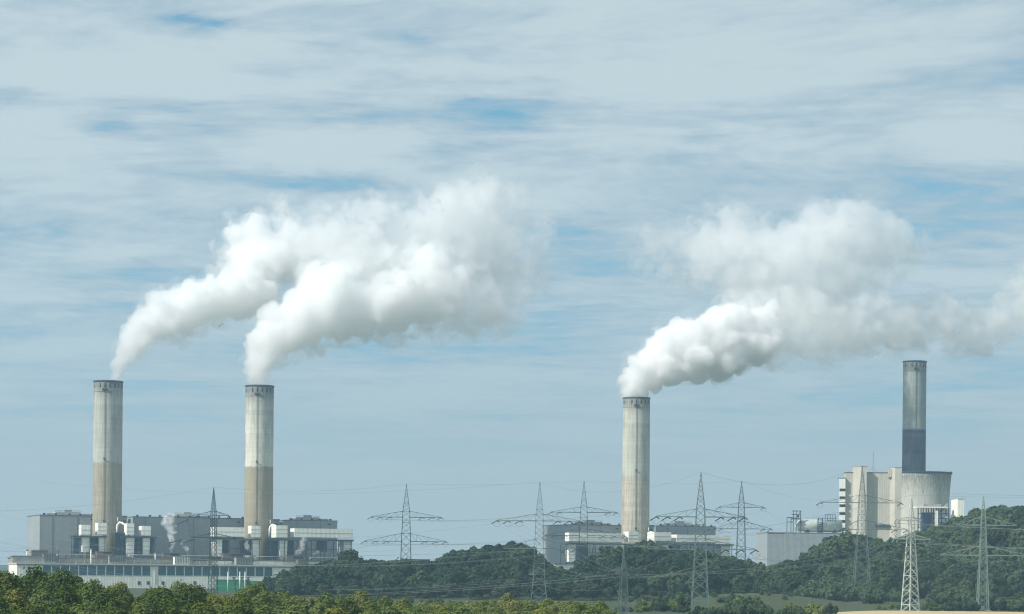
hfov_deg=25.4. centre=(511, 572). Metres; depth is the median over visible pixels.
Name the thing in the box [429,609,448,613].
broadleaf tree
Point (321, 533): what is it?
filter unit
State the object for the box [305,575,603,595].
power line
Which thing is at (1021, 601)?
bush
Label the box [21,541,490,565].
power line
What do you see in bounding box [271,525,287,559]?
filter unit
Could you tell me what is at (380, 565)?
woodland tree
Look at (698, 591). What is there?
woodland tree
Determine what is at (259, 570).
window
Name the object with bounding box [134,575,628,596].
power line
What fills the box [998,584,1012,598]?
woodland tree
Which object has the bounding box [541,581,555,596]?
woodland tree
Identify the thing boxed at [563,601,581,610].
willow tree
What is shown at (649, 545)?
power line
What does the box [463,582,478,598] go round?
woodland tree
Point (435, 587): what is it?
woodland tree
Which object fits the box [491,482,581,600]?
lattice pylon
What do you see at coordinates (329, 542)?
power line
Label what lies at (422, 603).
willow tree
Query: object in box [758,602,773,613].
bush
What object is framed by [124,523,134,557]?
filter unit
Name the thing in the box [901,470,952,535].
cooling tower
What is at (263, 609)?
broadleaf tree
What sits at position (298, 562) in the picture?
rooftop plant
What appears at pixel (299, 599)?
willow tree
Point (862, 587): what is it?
bush
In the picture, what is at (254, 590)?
willow tree
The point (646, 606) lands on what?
bush
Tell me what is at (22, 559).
bunker annex
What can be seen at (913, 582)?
woodland tree
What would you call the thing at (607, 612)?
broadleaf tree
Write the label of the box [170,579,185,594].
broadleaf tree
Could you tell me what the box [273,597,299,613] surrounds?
broadleaf tree
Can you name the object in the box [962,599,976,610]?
bush
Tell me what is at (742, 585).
woodland tree
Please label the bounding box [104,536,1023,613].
ground
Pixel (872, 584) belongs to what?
woodland tree
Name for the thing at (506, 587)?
woodland tree
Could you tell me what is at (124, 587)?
willow tree
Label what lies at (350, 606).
broadleaf tree
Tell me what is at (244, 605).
broadleaf tree
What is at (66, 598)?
broadleaf tree
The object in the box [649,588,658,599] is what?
woodland tree
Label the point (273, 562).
bunker annex
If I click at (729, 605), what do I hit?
bush
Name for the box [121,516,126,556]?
lift tower
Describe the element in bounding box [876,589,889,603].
bush
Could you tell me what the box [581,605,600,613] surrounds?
broadleaf tree
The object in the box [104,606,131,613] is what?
broadleaf tree
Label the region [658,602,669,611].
bush
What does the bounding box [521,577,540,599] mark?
woodland tree
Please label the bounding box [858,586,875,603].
bush
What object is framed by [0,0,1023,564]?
sky
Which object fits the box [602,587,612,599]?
woodland tree
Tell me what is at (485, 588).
power line
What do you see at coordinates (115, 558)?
rooftop plant
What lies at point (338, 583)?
woodland tree
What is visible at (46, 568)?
window
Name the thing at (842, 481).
escape stair
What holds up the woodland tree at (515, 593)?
on the ground
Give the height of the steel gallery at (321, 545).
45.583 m
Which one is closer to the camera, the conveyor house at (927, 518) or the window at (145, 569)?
the window at (145, 569)
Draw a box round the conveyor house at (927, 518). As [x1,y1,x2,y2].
[913,504,949,530]
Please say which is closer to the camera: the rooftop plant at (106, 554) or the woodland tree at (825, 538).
the woodland tree at (825, 538)
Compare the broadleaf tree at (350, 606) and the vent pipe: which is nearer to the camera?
the broadleaf tree at (350, 606)
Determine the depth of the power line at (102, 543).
1427.51 m
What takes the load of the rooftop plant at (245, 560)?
on the turbine hall
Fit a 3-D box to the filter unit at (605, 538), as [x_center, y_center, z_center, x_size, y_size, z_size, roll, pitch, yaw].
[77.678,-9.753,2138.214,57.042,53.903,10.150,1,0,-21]
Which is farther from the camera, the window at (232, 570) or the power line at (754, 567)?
the window at (232, 570)
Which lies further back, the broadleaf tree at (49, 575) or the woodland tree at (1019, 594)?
the woodland tree at (1019, 594)
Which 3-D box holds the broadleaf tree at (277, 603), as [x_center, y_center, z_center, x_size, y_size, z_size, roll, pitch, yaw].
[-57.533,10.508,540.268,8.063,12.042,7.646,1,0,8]
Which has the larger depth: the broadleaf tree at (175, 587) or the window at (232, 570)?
the window at (232, 570)
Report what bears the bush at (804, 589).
on the ground
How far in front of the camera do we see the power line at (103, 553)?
1424.38 m
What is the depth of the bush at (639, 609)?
949.39 m
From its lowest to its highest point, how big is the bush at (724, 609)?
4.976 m
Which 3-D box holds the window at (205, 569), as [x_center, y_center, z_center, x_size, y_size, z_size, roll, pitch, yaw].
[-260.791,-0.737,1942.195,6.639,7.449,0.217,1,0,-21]
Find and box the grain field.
[837,611,1023,613]
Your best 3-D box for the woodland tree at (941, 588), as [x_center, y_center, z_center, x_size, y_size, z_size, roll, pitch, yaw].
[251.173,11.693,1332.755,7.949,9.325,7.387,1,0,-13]
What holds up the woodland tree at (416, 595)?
on the ground
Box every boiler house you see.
[27,510,92,557]
[127,512,243,559]
[279,515,336,560]
[542,520,621,563]
[653,521,715,552]
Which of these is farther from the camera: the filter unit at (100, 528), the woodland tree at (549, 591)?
the filter unit at (100, 528)
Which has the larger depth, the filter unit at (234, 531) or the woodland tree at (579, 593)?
the filter unit at (234, 531)
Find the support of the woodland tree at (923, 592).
on the ground
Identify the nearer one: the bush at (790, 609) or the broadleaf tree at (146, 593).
the broadleaf tree at (146, 593)
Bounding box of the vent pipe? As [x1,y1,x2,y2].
[90,548,91,563]
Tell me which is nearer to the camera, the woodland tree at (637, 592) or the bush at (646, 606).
the bush at (646, 606)
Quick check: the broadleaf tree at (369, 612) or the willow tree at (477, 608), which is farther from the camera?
the willow tree at (477, 608)
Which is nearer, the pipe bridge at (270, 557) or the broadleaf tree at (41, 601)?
the broadleaf tree at (41, 601)
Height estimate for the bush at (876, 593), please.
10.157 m
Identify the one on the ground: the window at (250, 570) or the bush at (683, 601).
the bush at (683, 601)
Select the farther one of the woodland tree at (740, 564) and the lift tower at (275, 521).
the lift tower at (275, 521)
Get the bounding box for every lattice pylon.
[170,488,236,593]
[362,484,447,559]
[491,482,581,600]
[545,482,625,559]
[606,546,640,613]
[644,473,760,610]
[711,481,773,558]
[817,465,909,600]
[892,495,930,610]
[936,495,1023,610]
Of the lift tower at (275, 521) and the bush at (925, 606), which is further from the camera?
the lift tower at (275, 521)
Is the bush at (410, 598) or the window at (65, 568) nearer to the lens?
the bush at (410, 598)
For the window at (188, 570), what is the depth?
1936.59 m
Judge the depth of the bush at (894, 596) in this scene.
1271.02 m
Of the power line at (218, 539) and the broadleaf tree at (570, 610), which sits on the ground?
the broadleaf tree at (570, 610)
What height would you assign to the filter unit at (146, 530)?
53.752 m
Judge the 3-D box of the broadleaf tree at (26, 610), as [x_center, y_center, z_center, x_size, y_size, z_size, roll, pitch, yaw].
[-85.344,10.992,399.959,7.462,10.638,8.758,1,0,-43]
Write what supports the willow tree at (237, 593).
on the ground
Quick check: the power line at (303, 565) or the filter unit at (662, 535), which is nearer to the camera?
the power line at (303, 565)
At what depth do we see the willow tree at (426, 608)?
558.54 m
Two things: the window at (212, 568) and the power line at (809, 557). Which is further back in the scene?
the window at (212, 568)
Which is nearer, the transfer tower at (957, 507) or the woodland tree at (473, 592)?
the woodland tree at (473, 592)
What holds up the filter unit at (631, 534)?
on the ground
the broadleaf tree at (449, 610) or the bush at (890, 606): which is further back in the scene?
the bush at (890, 606)
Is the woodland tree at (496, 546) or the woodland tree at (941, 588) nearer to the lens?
the woodland tree at (941, 588)
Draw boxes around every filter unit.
[79,525,89,557]
[95,523,106,550]
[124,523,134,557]
[139,526,150,558]
[210,527,244,558]
[248,526,260,559]
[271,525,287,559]
[290,528,352,551]
[565,533,624,562]
[623,532,638,545]
[647,532,670,548]
[671,535,730,556]
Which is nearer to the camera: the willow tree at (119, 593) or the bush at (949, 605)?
the willow tree at (119, 593)
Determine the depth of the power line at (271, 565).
1333.81 m
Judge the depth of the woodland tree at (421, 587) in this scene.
1342.22 m
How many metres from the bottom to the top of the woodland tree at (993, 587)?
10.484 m
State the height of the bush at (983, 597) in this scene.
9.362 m
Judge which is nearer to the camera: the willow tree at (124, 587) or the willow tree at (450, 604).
the willow tree at (124, 587)
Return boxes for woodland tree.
[274,579,288,593]
[286,580,300,595]
[304,585,314,596]
[316,583,329,594]
[334,580,348,591]
[336,585,348,593]
[348,584,358,596]
[353,587,363,593]
[362,586,371,592]
[373,582,386,597]
[377,562,386,567]
[384,584,391,595]
[391,584,403,598]
[412,588,420,598]
[417,582,430,595]
[423,587,432,598]
[431,582,443,596]
[447,590,454,596]
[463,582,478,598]
[477,584,488,598]
[483,544,494,549]
[491,586,503,599]
[492,543,501,549]
[499,581,511,593]
[509,590,519,597]
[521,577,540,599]
[532,557,543,566]
[535,553,546,561]
[538,582,553,597]
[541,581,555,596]
[543,561,554,568]
[553,586,565,597]
[572,584,587,600]
[587,582,602,600]
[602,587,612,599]
[616,589,626,597]
[631,587,644,598]
[635,540,646,559]
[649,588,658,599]
[675,586,687,593]
[689,584,702,593]
[690,588,702,595]
[708,589,717,593]
[712,553,720,559]
[721,559,733,566]
[731,581,750,592]
[733,559,744,565]
[736,562,747,572]
[744,558,756,568]
[751,587,762,592]
[767,585,780,593]
[799,551,807,560]
[816,542,824,550]
[822,536,832,542]
[865,580,879,587]
[899,576,921,594]
[916,581,926,596]
[919,588,927,596]
[926,582,937,592]
[935,584,947,591]
[942,582,954,590]
[959,580,974,590]
[975,582,989,591]
[983,581,997,592]
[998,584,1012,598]
[1016,591,1023,596]
[1017,580,1023,591]
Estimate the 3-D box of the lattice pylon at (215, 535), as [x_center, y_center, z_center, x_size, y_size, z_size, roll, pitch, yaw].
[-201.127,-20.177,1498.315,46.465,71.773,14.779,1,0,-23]
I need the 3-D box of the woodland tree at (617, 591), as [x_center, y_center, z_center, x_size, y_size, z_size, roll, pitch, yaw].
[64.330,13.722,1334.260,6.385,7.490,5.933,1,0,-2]
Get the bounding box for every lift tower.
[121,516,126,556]
[273,519,279,559]
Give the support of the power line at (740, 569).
hanging from the lattice pylon at (911, 512)
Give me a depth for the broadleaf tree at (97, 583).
519.41 m
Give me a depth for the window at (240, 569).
1953.93 m
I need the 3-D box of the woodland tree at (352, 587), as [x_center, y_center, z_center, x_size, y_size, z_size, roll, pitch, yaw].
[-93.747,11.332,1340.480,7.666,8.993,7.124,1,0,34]
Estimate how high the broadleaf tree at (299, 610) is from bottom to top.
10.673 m
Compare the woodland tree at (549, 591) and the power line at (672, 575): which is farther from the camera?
the woodland tree at (549, 591)
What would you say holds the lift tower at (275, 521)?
on the ground
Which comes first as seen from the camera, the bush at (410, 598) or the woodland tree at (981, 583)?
the bush at (410, 598)
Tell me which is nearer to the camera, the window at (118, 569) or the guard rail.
the window at (118, 569)
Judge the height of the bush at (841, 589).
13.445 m
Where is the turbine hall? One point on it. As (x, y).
(189, 574)
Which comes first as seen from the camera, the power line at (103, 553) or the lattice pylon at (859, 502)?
the lattice pylon at (859, 502)
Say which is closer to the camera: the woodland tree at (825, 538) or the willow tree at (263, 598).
the willow tree at (263, 598)
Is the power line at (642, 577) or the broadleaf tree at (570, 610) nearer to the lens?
the broadleaf tree at (570, 610)
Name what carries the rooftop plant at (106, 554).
on the bunker annex at (100, 560)
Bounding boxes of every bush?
[372,595,379,602]
[404,596,413,603]
[433,597,443,603]
[635,599,651,611]
[635,607,644,611]
[637,594,647,601]
[652,597,670,606]
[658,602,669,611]
[663,592,674,600]
[665,600,678,610]
[669,605,676,611]
[673,592,690,607]
[676,605,686,612]
[692,606,707,613]
[700,608,712,613]
[709,608,721,613]
[714,606,728,613]
[716,596,724,601]
[724,593,736,602]
[724,601,737,609]
[727,607,743,613]
[730,597,742,603]
[733,597,755,607]
[735,602,752,613]
[747,596,763,607]
[751,607,758,613]
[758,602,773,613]
[780,605,795,613]
[785,602,797,609]
[796,606,805,613]
[799,579,817,596]
[802,602,813,613]
[805,603,825,613]
[807,578,838,597]
[812,583,843,600]
[824,603,838,613]
[826,582,847,601]
[839,583,861,601]
[846,579,861,587]
[852,583,866,600]
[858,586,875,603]
[858,588,884,603]
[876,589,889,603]
[887,588,898,601]
[887,603,895,608]
[891,589,905,601]
[897,589,916,602]
[923,600,932,610]
[925,588,940,603]
[928,602,941,610]
[939,587,961,602]
[942,600,958,610]
[944,587,965,601]
[957,602,965,610]
[961,590,982,604]
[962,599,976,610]
[968,602,980,610]
[975,588,991,603]
[975,591,987,604]
[984,600,997,610]
[985,591,996,601]
[993,598,1010,610]
[1006,599,1022,611]
[1016,598,1023,611]
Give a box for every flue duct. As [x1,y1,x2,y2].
[116,517,124,531]
[269,520,274,536]
[794,519,842,532]
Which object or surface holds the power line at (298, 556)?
attached to the lattice pylon at (624, 567)
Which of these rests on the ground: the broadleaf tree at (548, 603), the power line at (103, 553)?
the broadleaf tree at (548, 603)
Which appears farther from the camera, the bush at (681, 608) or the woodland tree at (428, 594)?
the woodland tree at (428, 594)
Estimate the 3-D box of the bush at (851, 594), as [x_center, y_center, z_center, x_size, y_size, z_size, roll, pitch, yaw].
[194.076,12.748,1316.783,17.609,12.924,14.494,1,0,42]
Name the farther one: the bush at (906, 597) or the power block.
the power block
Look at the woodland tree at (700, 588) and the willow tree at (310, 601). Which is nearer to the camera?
the willow tree at (310, 601)
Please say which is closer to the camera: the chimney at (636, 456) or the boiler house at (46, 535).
the boiler house at (46, 535)
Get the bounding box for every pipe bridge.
[56,554,95,557]
[181,555,208,558]
[255,556,284,559]
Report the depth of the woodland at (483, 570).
1380.70 m
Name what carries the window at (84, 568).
in the turbine hall
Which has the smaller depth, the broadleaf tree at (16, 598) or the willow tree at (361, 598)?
the broadleaf tree at (16, 598)
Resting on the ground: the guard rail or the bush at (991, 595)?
the bush at (991, 595)
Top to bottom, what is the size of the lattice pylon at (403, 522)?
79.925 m
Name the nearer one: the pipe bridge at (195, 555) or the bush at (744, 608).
the bush at (744, 608)
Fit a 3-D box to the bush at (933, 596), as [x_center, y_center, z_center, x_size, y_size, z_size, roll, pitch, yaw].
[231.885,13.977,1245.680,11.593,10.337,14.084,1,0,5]
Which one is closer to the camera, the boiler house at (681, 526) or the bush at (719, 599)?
the bush at (719, 599)
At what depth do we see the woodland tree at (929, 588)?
1342.94 m
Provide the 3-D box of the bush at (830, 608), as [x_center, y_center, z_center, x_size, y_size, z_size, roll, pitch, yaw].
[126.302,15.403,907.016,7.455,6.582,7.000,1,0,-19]
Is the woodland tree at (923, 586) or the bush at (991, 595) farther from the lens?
the woodland tree at (923, 586)
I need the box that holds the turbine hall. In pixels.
[8,563,292,588]
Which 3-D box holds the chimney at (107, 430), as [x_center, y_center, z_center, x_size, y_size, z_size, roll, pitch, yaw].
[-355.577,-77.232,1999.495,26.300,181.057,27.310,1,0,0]
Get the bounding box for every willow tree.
[106,581,132,608]
[110,585,131,610]
[224,589,247,605]
[242,582,267,599]
[251,591,274,608]
[291,595,309,609]
[305,597,315,607]
[308,603,328,613]
[335,596,346,604]
[354,589,374,606]
[376,595,393,608]
[398,598,412,606]
[416,601,429,606]
[419,604,433,613]
[444,601,455,608]
[452,602,464,609]
[458,601,473,609]
[470,603,486,613]
[479,599,498,607]
[496,593,513,611]
[504,599,523,613]
[544,603,565,613]
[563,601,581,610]
[575,602,586,610]
[592,600,612,611]
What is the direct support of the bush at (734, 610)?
on the ground
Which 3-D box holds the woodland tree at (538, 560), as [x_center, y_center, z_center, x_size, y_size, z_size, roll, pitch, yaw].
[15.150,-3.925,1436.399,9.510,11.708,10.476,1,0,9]
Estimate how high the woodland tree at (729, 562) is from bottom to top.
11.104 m
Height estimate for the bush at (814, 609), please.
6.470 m
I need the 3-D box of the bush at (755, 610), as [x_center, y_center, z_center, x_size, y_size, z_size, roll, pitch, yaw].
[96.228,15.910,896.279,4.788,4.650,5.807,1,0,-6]
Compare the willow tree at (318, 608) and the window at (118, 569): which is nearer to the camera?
the willow tree at (318, 608)
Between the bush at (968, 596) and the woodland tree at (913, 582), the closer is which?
the bush at (968, 596)
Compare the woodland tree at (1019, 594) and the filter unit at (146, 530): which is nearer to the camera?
the woodland tree at (1019, 594)
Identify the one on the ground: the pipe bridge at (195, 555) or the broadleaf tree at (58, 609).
the broadleaf tree at (58, 609)
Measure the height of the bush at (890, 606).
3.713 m
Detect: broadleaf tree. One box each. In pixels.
[0,570,30,599]
[0,594,16,613]
[2,586,35,611]
[11,605,39,613]
[16,574,39,601]
[22,564,49,589]
[25,590,59,611]
[37,567,80,598]
[40,603,72,613]
[45,571,55,582]
[51,582,83,609]
[69,602,100,613]
[71,573,85,587]
[76,578,105,594]
[76,581,100,603]
[89,586,129,613]
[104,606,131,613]
[126,600,154,613]
[133,586,156,609]
[142,586,177,611]
[153,595,191,613]
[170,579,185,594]
[172,583,208,609]
[189,600,217,613]
[191,584,211,597]
[203,592,224,612]
[217,607,241,613]
[218,593,229,603]
[221,594,259,613]
[253,602,282,613]
[270,591,281,607]
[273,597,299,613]
[276,589,290,601]
[282,603,312,613]
[312,592,337,608]
[319,605,347,613]
[335,596,363,613]
[358,609,375,613]
[360,601,384,613]
[377,605,404,613]
[394,601,408,611]
[402,606,427,613]
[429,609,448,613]
[430,603,444,610]
[430,605,453,613]
[449,605,473,613]
[478,606,511,613]
[510,599,538,613]
[531,606,555,613]
[539,598,554,608]
[556,607,583,613]
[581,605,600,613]
[598,609,620,613]
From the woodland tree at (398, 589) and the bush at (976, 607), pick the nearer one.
the bush at (976, 607)
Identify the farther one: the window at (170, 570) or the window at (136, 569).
the window at (170, 570)
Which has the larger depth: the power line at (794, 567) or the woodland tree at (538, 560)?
the woodland tree at (538, 560)
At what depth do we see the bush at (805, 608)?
942.81 m
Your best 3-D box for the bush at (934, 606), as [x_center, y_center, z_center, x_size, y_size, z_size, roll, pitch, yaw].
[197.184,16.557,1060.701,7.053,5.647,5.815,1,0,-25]
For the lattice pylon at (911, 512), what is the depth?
1049.46 m
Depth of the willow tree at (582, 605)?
585.50 m
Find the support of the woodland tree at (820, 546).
on the ground
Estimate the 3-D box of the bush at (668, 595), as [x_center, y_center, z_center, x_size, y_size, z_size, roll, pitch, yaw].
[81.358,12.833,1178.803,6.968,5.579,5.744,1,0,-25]
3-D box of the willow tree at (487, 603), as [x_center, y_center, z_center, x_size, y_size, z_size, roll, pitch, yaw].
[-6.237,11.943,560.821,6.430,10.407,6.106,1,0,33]
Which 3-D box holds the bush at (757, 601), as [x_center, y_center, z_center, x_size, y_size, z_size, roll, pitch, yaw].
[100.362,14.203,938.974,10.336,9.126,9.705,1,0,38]
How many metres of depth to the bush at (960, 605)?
1090.58 m
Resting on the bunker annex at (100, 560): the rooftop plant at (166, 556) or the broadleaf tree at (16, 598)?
the rooftop plant at (166, 556)
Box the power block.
[844,466,901,541]
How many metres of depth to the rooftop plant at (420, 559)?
2041.88 m
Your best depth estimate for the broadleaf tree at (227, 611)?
429.55 m
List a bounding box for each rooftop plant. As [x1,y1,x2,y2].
[30,550,47,555]
[42,554,55,562]
[95,551,111,557]
[108,556,122,563]
[161,553,179,558]
[173,556,189,564]
[221,553,242,559]
[234,557,252,564]
[284,555,303,560]
[296,560,307,564]
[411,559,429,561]
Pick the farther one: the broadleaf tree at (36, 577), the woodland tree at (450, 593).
the woodland tree at (450, 593)
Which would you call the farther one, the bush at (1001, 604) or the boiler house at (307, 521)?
the boiler house at (307, 521)
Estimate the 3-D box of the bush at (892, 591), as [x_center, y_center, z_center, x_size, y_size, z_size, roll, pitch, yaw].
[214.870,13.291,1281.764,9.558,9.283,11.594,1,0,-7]
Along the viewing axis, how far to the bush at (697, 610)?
881.21 m
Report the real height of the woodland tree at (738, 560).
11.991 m
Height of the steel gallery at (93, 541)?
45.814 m
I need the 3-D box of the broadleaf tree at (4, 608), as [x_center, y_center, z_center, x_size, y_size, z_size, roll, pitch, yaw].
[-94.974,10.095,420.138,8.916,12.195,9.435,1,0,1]
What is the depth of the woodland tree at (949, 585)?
1335.98 m
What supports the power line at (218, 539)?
hanging from the lattice pylon at (535, 563)
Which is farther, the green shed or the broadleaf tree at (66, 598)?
the green shed
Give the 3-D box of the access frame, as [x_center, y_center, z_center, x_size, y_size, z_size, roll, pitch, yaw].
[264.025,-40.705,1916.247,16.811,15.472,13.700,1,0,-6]
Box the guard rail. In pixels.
[81,556,207,558]
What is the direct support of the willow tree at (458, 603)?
on the ground
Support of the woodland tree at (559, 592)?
on the ground
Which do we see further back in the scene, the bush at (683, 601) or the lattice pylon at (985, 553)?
the lattice pylon at (985, 553)
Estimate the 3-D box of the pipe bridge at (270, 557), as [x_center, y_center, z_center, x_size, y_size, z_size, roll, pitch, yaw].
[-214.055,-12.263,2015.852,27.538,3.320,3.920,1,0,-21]
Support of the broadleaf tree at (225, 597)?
on the ground
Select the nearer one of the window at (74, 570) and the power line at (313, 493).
the power line at (313, 493)
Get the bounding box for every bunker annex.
[8,557,211,572]
[10,556,56,562]
[212,560,295,565]
[308,560,320,564]
[550,563,573,569]
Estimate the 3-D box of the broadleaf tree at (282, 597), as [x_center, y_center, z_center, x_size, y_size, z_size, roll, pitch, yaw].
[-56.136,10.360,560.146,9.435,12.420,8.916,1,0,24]
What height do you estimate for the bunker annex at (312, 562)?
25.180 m
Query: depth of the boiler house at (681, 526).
2224.47 m
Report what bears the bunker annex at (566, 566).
on the ground
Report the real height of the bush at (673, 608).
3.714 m
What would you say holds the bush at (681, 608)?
on the ground
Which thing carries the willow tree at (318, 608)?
on the ground
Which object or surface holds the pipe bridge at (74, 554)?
on the bunker annex at (100, 560)
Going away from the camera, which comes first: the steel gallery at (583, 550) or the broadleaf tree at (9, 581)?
the broadleaf tree at (9, 581)
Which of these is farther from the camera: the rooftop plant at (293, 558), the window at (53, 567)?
the rooftop plant at (293, 558)
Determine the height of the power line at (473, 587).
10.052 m
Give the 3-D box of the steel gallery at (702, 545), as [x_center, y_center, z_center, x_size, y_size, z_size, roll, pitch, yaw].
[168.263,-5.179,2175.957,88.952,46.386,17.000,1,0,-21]
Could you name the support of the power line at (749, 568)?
attached to the lattice pylon at (624, 567)
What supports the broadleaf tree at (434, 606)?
on the ground
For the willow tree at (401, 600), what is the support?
on the ground
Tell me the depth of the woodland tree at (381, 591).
1330.73 m
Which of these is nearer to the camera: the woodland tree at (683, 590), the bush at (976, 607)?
the bush at (976, 607)
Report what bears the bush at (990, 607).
on the ground
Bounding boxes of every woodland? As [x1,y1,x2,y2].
[262,505,1023,596]
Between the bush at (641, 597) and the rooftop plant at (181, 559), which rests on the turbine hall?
the rooftop plant at (181, 559)
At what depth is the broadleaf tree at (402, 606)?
539.05 m
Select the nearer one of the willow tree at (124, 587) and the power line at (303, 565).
the willow tree at (124, 587)
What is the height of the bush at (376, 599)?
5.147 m
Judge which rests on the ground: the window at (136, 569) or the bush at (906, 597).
the bush at (906, 597)
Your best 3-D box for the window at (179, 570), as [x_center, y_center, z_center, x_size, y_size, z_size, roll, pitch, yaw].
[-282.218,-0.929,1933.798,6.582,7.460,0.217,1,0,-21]
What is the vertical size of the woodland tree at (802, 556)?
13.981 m
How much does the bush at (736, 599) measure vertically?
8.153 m
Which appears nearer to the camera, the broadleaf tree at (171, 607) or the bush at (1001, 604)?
the broadleaf tree at (171, 607)
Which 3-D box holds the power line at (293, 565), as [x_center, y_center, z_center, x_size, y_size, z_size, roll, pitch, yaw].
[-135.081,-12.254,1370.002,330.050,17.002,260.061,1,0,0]
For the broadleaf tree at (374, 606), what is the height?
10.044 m
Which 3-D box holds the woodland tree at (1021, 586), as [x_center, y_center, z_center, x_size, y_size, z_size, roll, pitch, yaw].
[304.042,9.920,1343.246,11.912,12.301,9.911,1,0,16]
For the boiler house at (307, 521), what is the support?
on the ground
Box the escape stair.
[838,478,845,532]
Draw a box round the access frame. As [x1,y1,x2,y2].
[817,514,836,532]
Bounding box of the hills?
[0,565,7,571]
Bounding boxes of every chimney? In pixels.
[92,380,123,557]
[244,385,273,559]
[621,397,650,547]
[902,360,926,470]
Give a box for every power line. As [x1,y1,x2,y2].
[5,545,622,556]
[7,518,193,557]
[10,541,231,553]
[11,517,495,539]
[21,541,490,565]
[34,542,500,565]
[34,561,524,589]
[41,481,530,493]
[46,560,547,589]
[57,538,566,565]
[69,539,560,565]
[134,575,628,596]
[206,519,424,545]
[298,575,632,596]
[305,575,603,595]
[312,575,605,595]
[513,551,752,577]
[562,522,717,546]
[582,553,740,576]
[631,495,909,544]
[636,542,891,574]
[643,543,892,574]
[653,532,840,569]
[684,543,921,574]
[691,546,914,574]
[740,506,900,560]
[866,467,983,494]
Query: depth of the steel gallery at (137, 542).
1977.14 m
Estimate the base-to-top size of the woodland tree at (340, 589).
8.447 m
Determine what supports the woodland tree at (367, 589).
on the ground
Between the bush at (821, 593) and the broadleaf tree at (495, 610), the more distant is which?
the bush at (821, 593)
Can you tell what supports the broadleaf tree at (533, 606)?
on the ground
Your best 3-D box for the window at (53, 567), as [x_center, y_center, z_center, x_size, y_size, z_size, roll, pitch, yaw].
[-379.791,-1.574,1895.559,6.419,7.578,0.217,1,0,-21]
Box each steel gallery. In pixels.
[70,534,106,557]
[115,532,156,558]
[208,536,261,559]
[265,537,353,560]
[558,541,633,562]
[653,542,733,555]
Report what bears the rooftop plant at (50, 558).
on the bunker annex at (22, 559)
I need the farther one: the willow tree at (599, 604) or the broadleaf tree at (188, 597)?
the willow tree at (599, 604)
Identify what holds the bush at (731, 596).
on the ground
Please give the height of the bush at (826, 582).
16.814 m
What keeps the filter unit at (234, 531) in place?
on the bunker annex at (273, 562)
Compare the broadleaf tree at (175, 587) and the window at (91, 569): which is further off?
the window at (91, 569)
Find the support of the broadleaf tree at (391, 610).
on the ground
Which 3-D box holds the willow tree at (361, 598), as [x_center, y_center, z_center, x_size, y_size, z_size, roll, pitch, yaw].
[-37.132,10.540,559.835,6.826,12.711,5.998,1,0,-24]
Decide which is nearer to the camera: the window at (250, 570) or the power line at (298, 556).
the power line at (298, 556)
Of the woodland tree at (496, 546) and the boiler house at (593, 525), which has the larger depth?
the boiler house at (593, 525)
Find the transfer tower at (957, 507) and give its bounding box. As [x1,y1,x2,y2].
[951,499,963,516]
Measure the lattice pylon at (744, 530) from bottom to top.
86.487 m
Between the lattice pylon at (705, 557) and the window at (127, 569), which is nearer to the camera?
the lattice pylon at (705, 557)
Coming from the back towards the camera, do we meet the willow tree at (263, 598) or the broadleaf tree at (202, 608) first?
the willow tree at (263, 598)
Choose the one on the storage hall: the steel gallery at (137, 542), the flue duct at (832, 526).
the flue duct at (832, 526)
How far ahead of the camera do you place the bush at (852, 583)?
1334.35 m
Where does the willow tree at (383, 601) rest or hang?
on the ground
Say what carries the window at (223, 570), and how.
in the turbine hall
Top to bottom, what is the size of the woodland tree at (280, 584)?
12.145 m
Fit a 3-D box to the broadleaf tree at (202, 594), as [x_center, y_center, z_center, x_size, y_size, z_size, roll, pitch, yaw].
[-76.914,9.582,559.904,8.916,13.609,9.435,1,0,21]
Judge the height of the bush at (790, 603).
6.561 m
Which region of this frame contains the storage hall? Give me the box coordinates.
[756,532,840,565]
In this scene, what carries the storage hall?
on the ground
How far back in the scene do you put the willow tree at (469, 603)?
603.09 m
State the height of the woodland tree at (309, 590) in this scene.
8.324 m
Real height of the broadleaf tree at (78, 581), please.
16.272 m
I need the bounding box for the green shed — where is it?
[216,579,263,590]
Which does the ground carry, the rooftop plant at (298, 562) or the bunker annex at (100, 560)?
the bunker annex at (100, 560)
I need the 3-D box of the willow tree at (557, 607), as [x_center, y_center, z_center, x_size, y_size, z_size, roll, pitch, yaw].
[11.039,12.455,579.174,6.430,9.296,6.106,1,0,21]
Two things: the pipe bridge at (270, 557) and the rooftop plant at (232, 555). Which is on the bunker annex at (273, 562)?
the rooftop plant at (232, 555)
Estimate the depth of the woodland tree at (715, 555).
1446.33 m
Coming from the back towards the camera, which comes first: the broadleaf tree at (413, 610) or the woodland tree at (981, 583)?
the woodland tree at (981, 583)
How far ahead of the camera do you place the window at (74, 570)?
1900.76 m
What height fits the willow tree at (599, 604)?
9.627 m
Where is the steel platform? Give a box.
[787,511,800,531]
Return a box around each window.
[43,566,50,572]
[52,566,59,572]
[61,566,68,571]
[70,566,77,574]
[79,566,86,574]
[88,566,95,574]
[97,566,104,574]
[106,566,113,574]
[115,566,122,574]
[124,566,131,574]
[133,566,140,574]
[142,566,149,574]
[158,566,165,574]
[167,567,174,574]
[176,567,183,574]
[185,567,192,574]
[194,567,200,575]
[203,567,209,575]
[211,567,218,575]
[220,567,227,575]
[229,567,236,575]
[238,567,245,575]
[247,567,254,575]
[256,567,262,575]
[265,567,271,575]
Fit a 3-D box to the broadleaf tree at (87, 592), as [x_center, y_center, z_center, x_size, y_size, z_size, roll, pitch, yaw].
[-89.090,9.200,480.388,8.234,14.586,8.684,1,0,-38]

